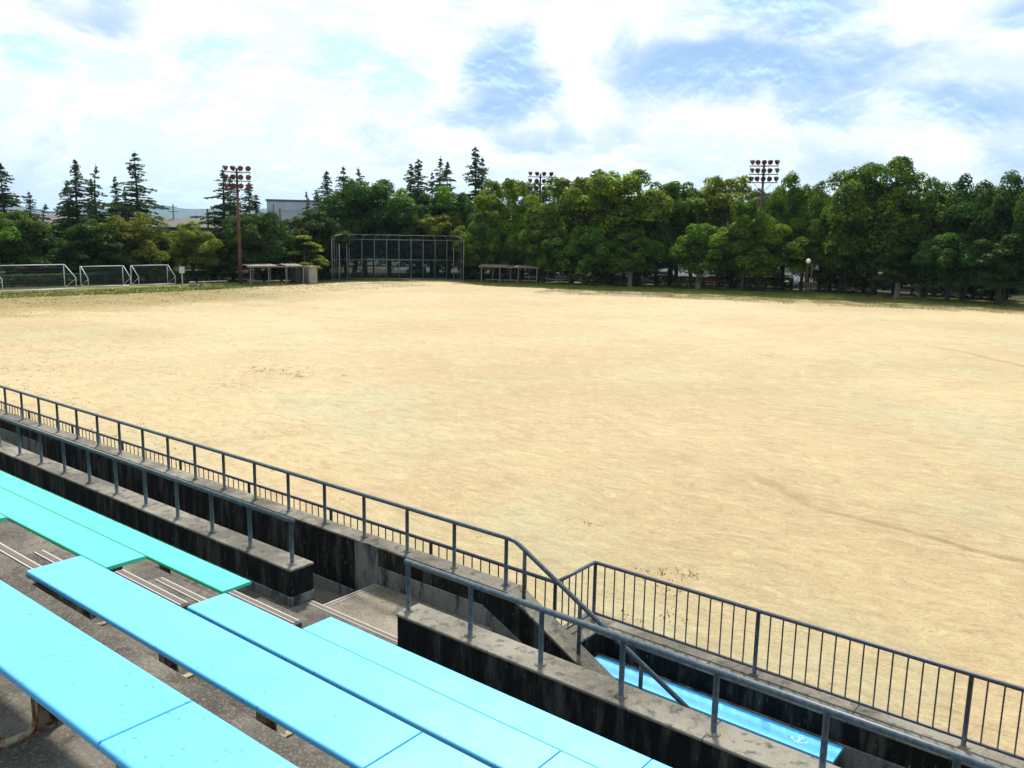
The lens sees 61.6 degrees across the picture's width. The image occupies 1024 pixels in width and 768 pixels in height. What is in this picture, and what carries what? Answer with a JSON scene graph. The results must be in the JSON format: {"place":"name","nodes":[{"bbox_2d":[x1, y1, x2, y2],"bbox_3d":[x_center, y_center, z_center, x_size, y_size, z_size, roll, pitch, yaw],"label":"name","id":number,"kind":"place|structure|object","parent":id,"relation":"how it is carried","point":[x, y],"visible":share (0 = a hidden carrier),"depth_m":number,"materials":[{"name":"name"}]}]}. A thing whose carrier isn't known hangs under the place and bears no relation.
{"place":"outdoors","nodes":[
{"label":"outdoors","id":0,"kind":"place"},
{"bbox_2d":[0,205,266,221],"bbox_3d":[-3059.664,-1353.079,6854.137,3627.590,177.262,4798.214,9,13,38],"label":"hills","id":1,"kind":"structure","parent":0,"point":[180,213],"depth_m":6566.06,"materials":[{"name":"green plant"}]},
{"bbox_2d":[0,281,1023,756],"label":"sports field","id":2,"kind":"structure","parent":0,"point":[856,471],"depth_m":30.25,"materials":[{"name":"beige sand"}]},
{"bbox_2d":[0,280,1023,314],"bbox_3d":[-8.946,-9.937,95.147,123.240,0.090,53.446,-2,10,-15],"label":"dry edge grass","id":3,"kind":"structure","parent":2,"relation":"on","point":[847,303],"depth_m":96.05,"materials":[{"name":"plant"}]},
{"bbox_2d":[0,252,1023,299],"bbox_3d":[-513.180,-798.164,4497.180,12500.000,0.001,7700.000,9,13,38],"label":"ground","id":4,"kind":"structure","parent":0,"point":[381,273],"depth_m":127.49,"materials":[{"name":"green plant"}]},
{"bbox_2d":[0,219,21,264],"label":"broadleaf tree","id":5,"kind":"object","parent":4,"relation":"on","point":[5,234],"visible":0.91,"depth_m":99.25,"materials":[{"name":"green plant"}]},
{"bbox_2d":[0,163,38,271],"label":"fir tree","id":6,"kind":"object","parent":4,"relation":"on","point":[9,200],"visible":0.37,"depth_m":116.47,"materials":[{"name":"green plant"}]},
{"bbox_2d":[0,209,56,271],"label":"broadleaf tree","id":7,"kind":"object","parent":4,"relation":"on","point":[25,226],"visible":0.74,"depth_m":102.45,"materials":[{"name":"green plant"}]},
{"bbox_2d":[0,256,59,274],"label":"shrub","id":8,"kind":"object","parent":4,"relation":"on","point":[24,261],"visible":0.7,"depth_m":100.31,"materials":[{"name":"green plant"}]},
{"bbox_2d":[30,204,70,270],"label":"fir tree","id":9,"kind":"object","parent":4,"relation":"on","point":[46,232],"visible":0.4,"depth_m":105.29,"materials":[{"name":"green plant"}]},
{"bbox_2d":[22,254,81,273],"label":"shrub","id":10,"kind":"object","parent":4,"relation":"on","point":[59,259],"visible":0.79,"depth_m":102.14,"materials":[{"name":"green plant"}]},
{"bbox_2d":[52,159,105,268],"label":"fir tree","id":11,"kind":"object","parent":4,"relation":"on","point":[75,206],"visible":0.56,"depth_m":118.45,"materials":[{"name":"green plant"}]},
{"bbox_2d":[48,217,124,265],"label":"broadleaf tree","id":12,"kind":"object","parent":4,"relation":"on","point":[79,247],"visible":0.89,"depth_m":104.06,"materials":[{"name":"green plant"}]},
{"bbox_2d":[64,259,125,273],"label":"shrub","id":13,"kind":"object","parent":4,"relation":"on","point":[93,269],"visible":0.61,"depth_m":103.24,"materials":[{"name":"green plant"}]},
{"bbox_2d":[83,165,116,233],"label":"fir tree","id":14,"kind":"object","parent":4,"relation":"on","point":[99,213],"visible":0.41,"depth_m":120.95,"materials":[{"name":"green plant"}]},
{"bbox_2d":[79,248,140,272],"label":"broadleaf tree","id":15,"kind":"object","parent":4,"relation":"on","point":[126,258],"visible":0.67,"depth_m":104.78,"materials":[{"name":"green plant"}]},
{"bbox_2d":[1,215,221,267],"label":"long shed","id":16,"kind":"structure","parent":4,"relation":"on","point":[172,222],"depth_m":144.63,"materials":[{"name":"grey metal"}]},
{"bbox_2d":[93,211,170,260],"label":"broadleaf tree","id":17,"kind":"object","parent":4,"relation":"on","point":[136,243],"visible":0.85,"depth_m":107.39,"materials":[{"name":"green plant"}]},
{"bbox_2d":[100,153,179,266],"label":"fir tree","id":18,"kind":"object","parent":4,"relation":"on","point":[138,205],"visible":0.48,"depth_m":118.30,"materials":[{"name":"green plant"}]},
{"bbox_2d":[119,254,174,279],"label":"shrub","id":19,"kind":"object","parent":4,"relation":"on","point":[146,261],"visible":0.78,"depth_m":105.87,"materials":[{"name":"green plant"}]},
{"bbox_2d":[0,270,301,286],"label":"fence","id":20,"kind":"object","parent":4,"relation":"on","point":[13,281],"visible":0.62,"depth_m":101.34,"materials":[{"name":"green metal"}]},
{"bbox_2d":[145,270,216,282],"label":"hedge","id":21,"kind":"object","parent":4,"relation":"on","point":[150,279],"visible":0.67,"depth_m":107.76,"materials":[{"name":"green plant"}]},
{"bbox_2d":[163,220,222,270],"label":"broadleaf tree","id":22,"kind":"object","parent":4,"relation":"on","point":[196,250],"visible":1,"depth_m":109.15,"materials":[{"name":"green plant"}]},
{"bbox_2d":[190,168,243,241],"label":"fir tree","id":23,"kind":"object","parent":4,"relation":"on","point":[215,221],"visible":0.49,"depth_m":123.08,"materials":[{"name":"green plant"}]},
{"bbox_2d":[198,259,247,280],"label":"shrub","id":24,"kind":"object","parent":4,"relation":"on","point":[222,272],"visible":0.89,"depth_m":110.80,"materials":[{"name":"green plant"}]},
{"bbox_2d":[211,238,262,272],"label":"broadleaf tree","id":25,"kind":"object","parent":4,"relation":"on","point":[224,252],"visible":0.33,"depth_m":111.83,"materials":[{"name":"green plant"}]},
{"bbox_2d":[0,438,493,767],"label":"grandstand","id":26,"kind":"object","parent":4,"relation":"on","point":[373,609],"visible":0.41,"depth_m":5.42,"materials":[{"name":"concrete"}]},
{"bbox_2d":[0,478,112,528],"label":"bench","id":27,"kind":"object","parent":26,"relation":"on","point":[69,510],"visible":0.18,"depth_m":11.07,"materials":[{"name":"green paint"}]},
{"bbox_2d":[0,495,145,571],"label":"bench","id":28,"kind":"object","parent":26,"relation":"on","point":[76,539],"visible":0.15,"depth_m":8.41,"materials":[{"name":"green paint"}]},
{"bbox_2d":[0,580,191,767],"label":"bench","id":29,"kind":"object","parent":26,"relation":"on","point":[83,685],"visible":0.89,"depth_m":3.66,"materials":[{"name":"blue plastic"}]},
{"bbox_2d":[0,440,313,607],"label":"parapet wall","id":30,"kind":"structure","parent":26,"relation":"on","point":[265,569],"depth_m":10.49,"materials":[{"name":"concrete"}]},
{"bbox_2d":[0,416,296,565],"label":"guard rail","id":31,"kind":"object","parent":30,"relation":"on","point":[249,506],"visible":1,"depth_m":10.74,"materials":[{"name":"metal"}]},
{"bbox_2d":[88,521,250,593],"bbox_3d":[-3.856,2.057,9.521,2.788,0.403,0.372,9,13,38],"label":"bench","id":32,"kind":"object","parent":26,"relation":"on","point":[167,558],"visible":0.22,"depth_m":9.31,"materials":[{"name":"green paint"}]},
{"bbox_2d":[99,701,297,767],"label":"bench","id":33,"kind":"object","parent":26,"relation":"on","point":[192,734],"visible":1,"depth_m":3.16,"materials":[{"name":"blue plastic"}]},
{"bbox_2d":[26,556,421,767],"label":"bench","id":34,"kind":"object","parent":26,"relation":"on","point":[343,727],"visible":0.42,"depth_m":4.85,"materials":[{"name":"blue paint"}]},
{"bbox_2d":[0,409,615,679],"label":"parapet wall","id":35,"kind":"structure","parent":26,"relation":"on","point":[346,560],"depth_m":10.88,"materials":[{"name":"concrete"}]},
{"bbox_2d":[0,385,692,709],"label":"guard rail","id":36,"kind":"object","parent":35,"relation":"on","point":[599,622],"visible":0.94,"depth_m":10.52,"materials":[{"name":"metal"}]},
{"bbox_2d":[187,593,559,767],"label":"bench","id":37,"kind":"object","parent":26,"relation":"on","point":[483,739],"visible":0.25,"depth_m":5.70,"materials":[{"name":"blue paint"}]},
{"bbox_2d":[367,733,490,767],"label":"bench","id":38,"kind":"object","parent":26,"relation":"on","point":[422,750],"visible":1,"depth_m":4.04,"materials":[{"name":"blue plastic"}]},
{"bbox_2d":[303,617,651,767],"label":"bench","id":39,"kind":"object","parent":26,"relation":"on","point":[579,743],"visible":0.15,"depth_m":6.62,"materials":[{"name":"blue plastic"}]},
{"bbox_2d":[541,751,595,767],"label":"bench","id":40,"kind":"object","parent":26,"relation":"on","point":[561,759],"visible":1,"depth_m":4.93,"materials":[{"name":"blue plastic"}]},
{"bbox_2d":[395,603,839,767],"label":"parapet wall","id":41,"kind":"structure","parent":26,"relation":"on","point":[661,730],"depth_m":6.82,"materials":[{"name":"concrete"}]},
{"bbox_2d":[402,558,1003,767],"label":"guard rail","id":42,"kind":"object","parent":41,"relation":"on","point":[957,757],"visible":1,"depth_m":6.19,"materials":[{"name":"metal"}]},
{"bbox_2d":[594,655,843,764],"bbox_3d":[2.155,3.801,9.756,3.029,0.404,0.375,9,13,38],"label":"bench","id":43,"kind":"object","parent":26,"relation":"on","point":[784,735],"visible":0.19,"depth_m":9.45,"materials":[{"name":"blue plastic"}]},
{"bbox_2d":[222,211,298,280],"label":"broadleaf tree","id":44,"kind":"object","parent":4,"relation":"on","point":[256,237],"visible":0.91,"depth_m":110.67,"materials":[{"name":"green plant"}]},
{"bbox_2d":[278,208,355,264],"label":"broadleaf tree","id":45,"kind":"object","parent":4,"relation":"on","point":[308,225],"visible":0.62,"depth_m":119.58,"materials":[{"name":"green plant"}]},
{"bbox_2d":[303,170,361,271],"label":"fir tree","id":46,"kind":"object","parent":4,"relation":"on","point":[326,187],"visible":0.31,"depth_m":130.89,"materials":[{"name":"green plant"}]},
{"bbox_2d":[315,178,418,275],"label":"broadleaf tree","id":47,"kind":"object","parent":4,"relation":"on","point":[355,196],"visible":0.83,"depth_m":126.44,"materials":[{"name":"green plant"}]},
{"bbox_2d":[350,181,419,275],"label":"broadleaf tree","id":48,"kind":"object","parent":4,"relation":"on","point":[401,191],"visible":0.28,"depth_m":129.11,"materials":[{"name":"green plant"}]},
{"bbox_2d":[391,159,441,269],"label":"fir tree","id":49,"kind":"object","parent":4,"relation":"on","point":[415,179],"visible":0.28,"depth_m":136.29,"materials":[{"name":"green plant"}]},
{"bbox_2d":[398,190,447,274],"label":"broadleaf tree","id":50,"kind":"object","parent":4,"relation":"on","point":[423,199],"visible":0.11,"depth_m":133.35,"materials":[{"name":"green plant"}]},
{"bbox_2d":[396,213,466,276],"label":"broadleaf tree","id":51,"kind":"object","parent":4,"relation":"on","point":[431,228],"visible":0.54,"depth_m":128.98,"materials":[{"name":"green plant"}]},
{"bbox_2d":[423,186,478,275],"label":"broadleaf tree","id":52,"kind":"object","parent":4,"relation":"on","point":[446,204],"visible":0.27,"depth_m":132.05,"materials":[{"name":"green plant"}]},
{"bbox_2d":[436,192,493,250],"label":"broadleaf tree","id":53,"kind":"object","parent":4,"relation":"on","point":[470,217],"visible":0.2,"depth_m":131.27,"materials":[{"name":"green plant"}]},
{"bbox_2d":[451,146,500,268],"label":"fir tree","id":54,"kind":"object","parent":4,"relation":"on","point":[477,183],"visible":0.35,"depth_m":138.87,"materials":[{"name":"green plant"}]},
{"bbox_2d":[0,279,1023,307],"bbox_3d":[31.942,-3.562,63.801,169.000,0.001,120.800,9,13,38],"label":"grass verge","id":55,"kind":"object","parent":4,"relation":"on","point":[883,296],"depth_m":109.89,"materials":[{"name":"green plant"}]},
{"bbox_2d":[0,264,76,291],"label":"football goal","id":56,"kind":"object","parent":55,"relation":"on","point":[65,288],"visible":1,"depth_m":91.14,"materials":[{"name":"grey paint"}]},
{"bbox_2d":[223,165,251,283],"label":"floodlight mast","id":57,"kind":"object","parent":55,"relation":"on","point":[237,177],"visible":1,"depth_m":104.40,"materials":[{"name":"red metal"}]},
{"bbox_2d":[241,264,317,284],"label":"dugout shelter","id":58,"kind":"object","parent":55,"relation":"on","point":[309,274],"visible":0.97,"depth_m":108.76,"materials":[{"name":"metal"}]},
{"bbox_2d":[274,235,330,268],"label":"spreading pine","id":59,"kind":"object","parent":55,"relation":"on","point":[320,260],"visible":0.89,"depth_m":114.17,"materials":[{"name":"green plant"}]},
{"bbox_2d":[317,265,341,280],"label":"fence","id":60,"kind":"object","parent":55,"relation":"on","point":[324,273],"visible":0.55,"depth_m":117.53,"materials":[{"name":"green metal"}]},
{"bbox_2d":[331,234,463,281],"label":"backstop","id":61,"kind":"object","parent":55,"relation":"on","point":[374,249],"visible":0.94,"depth_m":121.66,"materials":[{"name":"grey metal"}]},
{"bbox_2d":[451,221,507,280],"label":"broadleaf tree","id":62,"kind":"object","parent":55,"relation":"on","point":[474,251],"visible":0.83,"depth_m":121.95,"materials":[{"name":"green plant"}]},
{"bbox_2d":[472,178,521,278],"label":"broadleaf tree","id":63,"kind":"object","parent":55,"relation":"on","point":[499,207],"visible":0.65,"depth_m":124.38,"materials":[{"name":"green plant"}]},
{"bbox_2d":[480,222,527,280],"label":"broadleaf tree","id":64,"kind":"object","parent":55,"relation":"on","point":[514,255],"visible":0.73,"depth_m":121.65,"materials":[{"name":"green plant"}]},
{"bbox_2d":[479,264,547,283],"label":"dugout shelter","id":65,"kind":"object","parent":55,"relation":"on","point":[504,266],"visible":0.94,"depth_m":118.75,"materials":[{"name":"metal"}]},
{"bbox_2d":[517,194,566,281],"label":"broadleaf tree","id":66,"kind":"object","parent":55,"relation":"on","point":[537,214],"visible":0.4,"depth_m":120.39,"materials":[{"name":"green plant"}]},
{"bbox_2d":[519,221,573,283],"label":"broadleaf tree","id":67,"kind":"object","parent":55,"relation":"on","point":[543,260],"visible":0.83,"depth_m":117.77,"materials":[{"name":"green plant"}]},
{"bbox_2d":[543,175,601,282],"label":"broadleaf tree","id":68,"kind":"object","parent":55,"relation":"on","point":[561,185],"visible":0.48,"depth_m":120.57,"materials":[{"name":"green plant"}]},
{"bbox_2d":[551,225,619,284],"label":"broadleaf tree","id":69,"kind":"object","parent":55,"relation":"on","point":[587,243],"visible":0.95,"depth_m":115.75,"materials":[{"name":"green plant"}]},
{"bbox_2d":[556,169,674,283],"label":"broadleaf tree","id":70,"kind":"object","parent":55,"relation":"on","point":[609,189],"visible":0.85,"depth_m":116.76,"materials":[{"name":"green plant"}]},
{"bbox_2d":[592,231,665,286],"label":"broadleaf tree","id":71,"kind":"object","parent":55,"relation":"on","point":[630,264],"visible":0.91,"depth_m":113.93,"materials":[{"name":"green plant"}]},
{"bbox_2d":[613,192,677,284],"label":"broadleaf tree","id":72,"kind":"object","parent":55,"relation":"on","point":[650,231],"visible":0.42,"depth_m":117.99,"materials":[{"name":"green plant"}]},
{"bbox_2d":[648,181,709,284],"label":"broadleaf tree","id":73,"kind":"object","parent":55,"relation":"on","point":[671,189],"visible":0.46,"depth_m":119.61,"materials":[{"name":"green plant"}]},
{"bbox_2d":[655,275,705,287],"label":"hedge","id":74,"kind":"object","parent":55,"relation":"on","point":[673,279],"visible":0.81,"depth_m":119.20,"materials":[{"name":"green plant"}]},
{"bbox_2d":[653,223,727,288],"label":"broadleaf tree","id":75,"kind":"object","parent":55,"relation":"on","point":[690,252],"visible":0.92,"depth_m":112.19,"materials":[{"name":"green plant"}]},
{"bbox_2d":[717,191,767,290],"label":"broadleaf tree","id":76,"kind":"object","parent":55,"relation":"on","point":[742,228],"visible":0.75,"depth_m":109.30,"materials":[{"name":"green plant"}]},
{"bbox_2d":[708,216,809,290],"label":"broadleaf tree","id":77,"kind":"object","parent":55,"relation":"on","point":[772,240],"visible":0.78,"depth_m":109.69,"materials":[{"name":"green plant"}]},
{"bbox_2d":[728,276,793,290],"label":"hedge","id":78,"kind":"object","parent":55,"relation":"on","point":[768,283],"visible":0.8,"depth_m":115.90,"materials":[{"name":"green plant"}]},
{"bbox_2d":[749,160,779,289],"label":"floodlight mast","id":79,"kind":"object","parent":55,"relation":"on","point":[763,171],"visible":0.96,"depth_m":111.17,"materials":[{"name":"grey"}]},
{"bbox_2d":[753,170,819,289],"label":"broadleaf tree","id":80,"kind":"object","parent":55,"relation":"on","point":[784,207],"visible":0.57,"depth_m":113.66,"materials":[{"name":"green plant"}]},
{"bbox_2d":[785,217,826,290],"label":"broadleaf tree","id":81,"kind":"object","parent":55,"relation":"on","point":[812,237],"visible":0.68,"depth_m":112.14,"materials":[{"name":"green plant"}]},
{"bbox_2d":[809,234,872,292],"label":"broadleaf tree","id":82,"kind":"object","parent":55,"relation":"on","point":[833,264],"visible":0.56,"depth_m":110.03,"materials":[{"name":"green plant"}]},
{"bbox_2d":[817,280,877,293],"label":"hedge","id":83,"kind":"object","parent":55,"relation":"on","point":[829,282],"visible":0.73,"depth_m":112.24,"materials":[{"name":"green plant"}]},
{"bbox_2d":[820,155,947,294],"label":"broadleaf tree","id":84,"kind":"object","parent":55,"relation":"on","point":[858,207],"visible":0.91,"depth_m":104.01,"materials":[{"name":"green plant"}]},
{"bbox_2d":[856,235,929,297],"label":"broadleaf tree","id":85,"kind":"object","parent":55,"relation":"on","point":[899,264],"visible":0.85,"depth_m":101.61,"materials":[{"name":"green plant"}]},
{"bbox_2d":[894,176,961,296],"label":"broadleaf tree","id":86,"kind":"object","parent":55,"relation":"on","point":[934,194],"visible":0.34,"depth_m":103.75,"materials":[{"name":"green plant"}]},
{"bbox_2d":[911,232,987,301],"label":"broadleaf tree","id":87,"kind":"object","parent":55,"relation":"on","point":[943,267],"visible":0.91,"depth_m":97.28,"materials":[{"name":"green plant"}]},
{"bbox_2d":[910,285,994,299],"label":"hedge","id":88,"kind":"object","parent":55,"relation":"on","point":[952,294],"visible":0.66,"depth_m":106.89,"materials":[{"name":"green plant"}]},
{"bbox_2d":[919,173,1002,299],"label":"broadleaf tree","id":89,"kind":"object","parent":55,"relation":"on","point":[970,210],"visible":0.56,"depth_m":100.50,"materials":[{"name":"green plant"}]},
{"bbox_2d":[953,233,1023,304],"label":"broadleaf tree","id":90,"kind":"object","parent":55,"relation":"on","point":[1001,268],"visible":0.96,"depth_m":93.47,"materials":[{"name":"green plant"}]},
{"bbox_2d":[966,169,1023,302],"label":"broadleaf tree","id":91,"kind":"object","parent":55,"relation":"on","point":[1004,197],"visible":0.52,"depth_m":97.25,"materials":[{"name":"green plant"}]},
{"bbox_2d":[1009,189,1023,274],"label":"broadleaf tree","id":92,"kind":"object","parent":55,"relation":"on","point":[1020,208],"visible":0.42,"depth_m":94.10,"materials":[{"name":"green plant"}]},
{"bbox_2d":[506,181,543,277],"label":"broadleaf tree","id":93,"kind":"object","parent":4,"relation":"on","point":[515,207],"visible":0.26,"depth_m":130.16,"materials":[{"name":"green plant"}]},
{"bbox_2d":[563,613,612,656],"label":"parapet wall","id":94,"kind":"structure","parent":4,"relation":"on","point":[588,638],"depth_m":10.85,"materials":[{"name":"concrete"}]},
{"bbox_2d":[559,561,594,629],"bbox_3d":[0.796,2.689,10.808,0.048,0.731,0.845,9,13,38],"label":"balustrade","id":95,"kind":"object","parent":94,"relation":"on","point":[573,573],"visible":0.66,"depth_m":10.78,"materials":[{"name":"grey metal"}]},
{"bbox_2d":[676,194,720,283],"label":"broadleaf tree","id":96,"kind":"object","parent":4,"relation":"on","point":[692,217],"visible":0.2,"depth_m":121.38,"materials":[{"name":"green plant"}]},
{"bbox_2d":[697,175,751,284],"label":"broadleaf tree","id":97,"kind":"object","parent":4,"relation":"on","point":[723,202],"visible":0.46,"depth_m":121.68,"materials":[{"name":"green plant"}]},
{"bbox_2d":[595,621,1023,767],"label":"parapet wall","id":98,"kind":"structure","parent":4,"relation":"on","point":[865,747],"depth_m":9.32,"materials":[{"name":"concrete"}]},
{"bbox_2d":[589,561,1023,760],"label":"balustrade","id":99,"kind":"object","parent":98,"relation":"on","point":[962,745],"visible":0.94,"depth_m":9.35,"materials":[{"name":"grey metal"}]},
{"bbox_2d":[798,180,850,289],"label":"broadleaf tree","id":100,"kind":"object","parent":4,"relation":"on","point":[825,197],"visible":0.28,"depth_m":115.44,"materials":[{"name":"green plant"}]},
{"bbox_2d":[0,0,1023,218],"label":"sky","id":101,"kind":"structure","parent":0,"point":[292,92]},
{"bbox_2d":[348,264,1023,294],"bbox_3d":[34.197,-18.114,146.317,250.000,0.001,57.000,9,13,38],"label":"fence","id":102,"kind":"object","parent":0,"point":[403,267],"depth_m":155.96,"materials":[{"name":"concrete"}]},
{"bbox_2d":[265,199,452,265],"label":"warehouse","id":103,"kind":"structure","parent":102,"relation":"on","point":[293,207],"depth_m":166.04,"materials":[{"name":"grey"}]},
{"bbox_3d":[-9.390,2.634,18.474,25.772,2.067,0.416,9,13,38],"label":"parapet wall","id":104,"kind":"object","parent":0,"visible":0},
{"bbox_2d":[0,401,556,618],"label":"balustrade","id":105,"kind":"object","parent":104,"relation":"on","point":[422,539],"visible":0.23,"depth_m":13.17,"materials":[{"name":"grey metal"}]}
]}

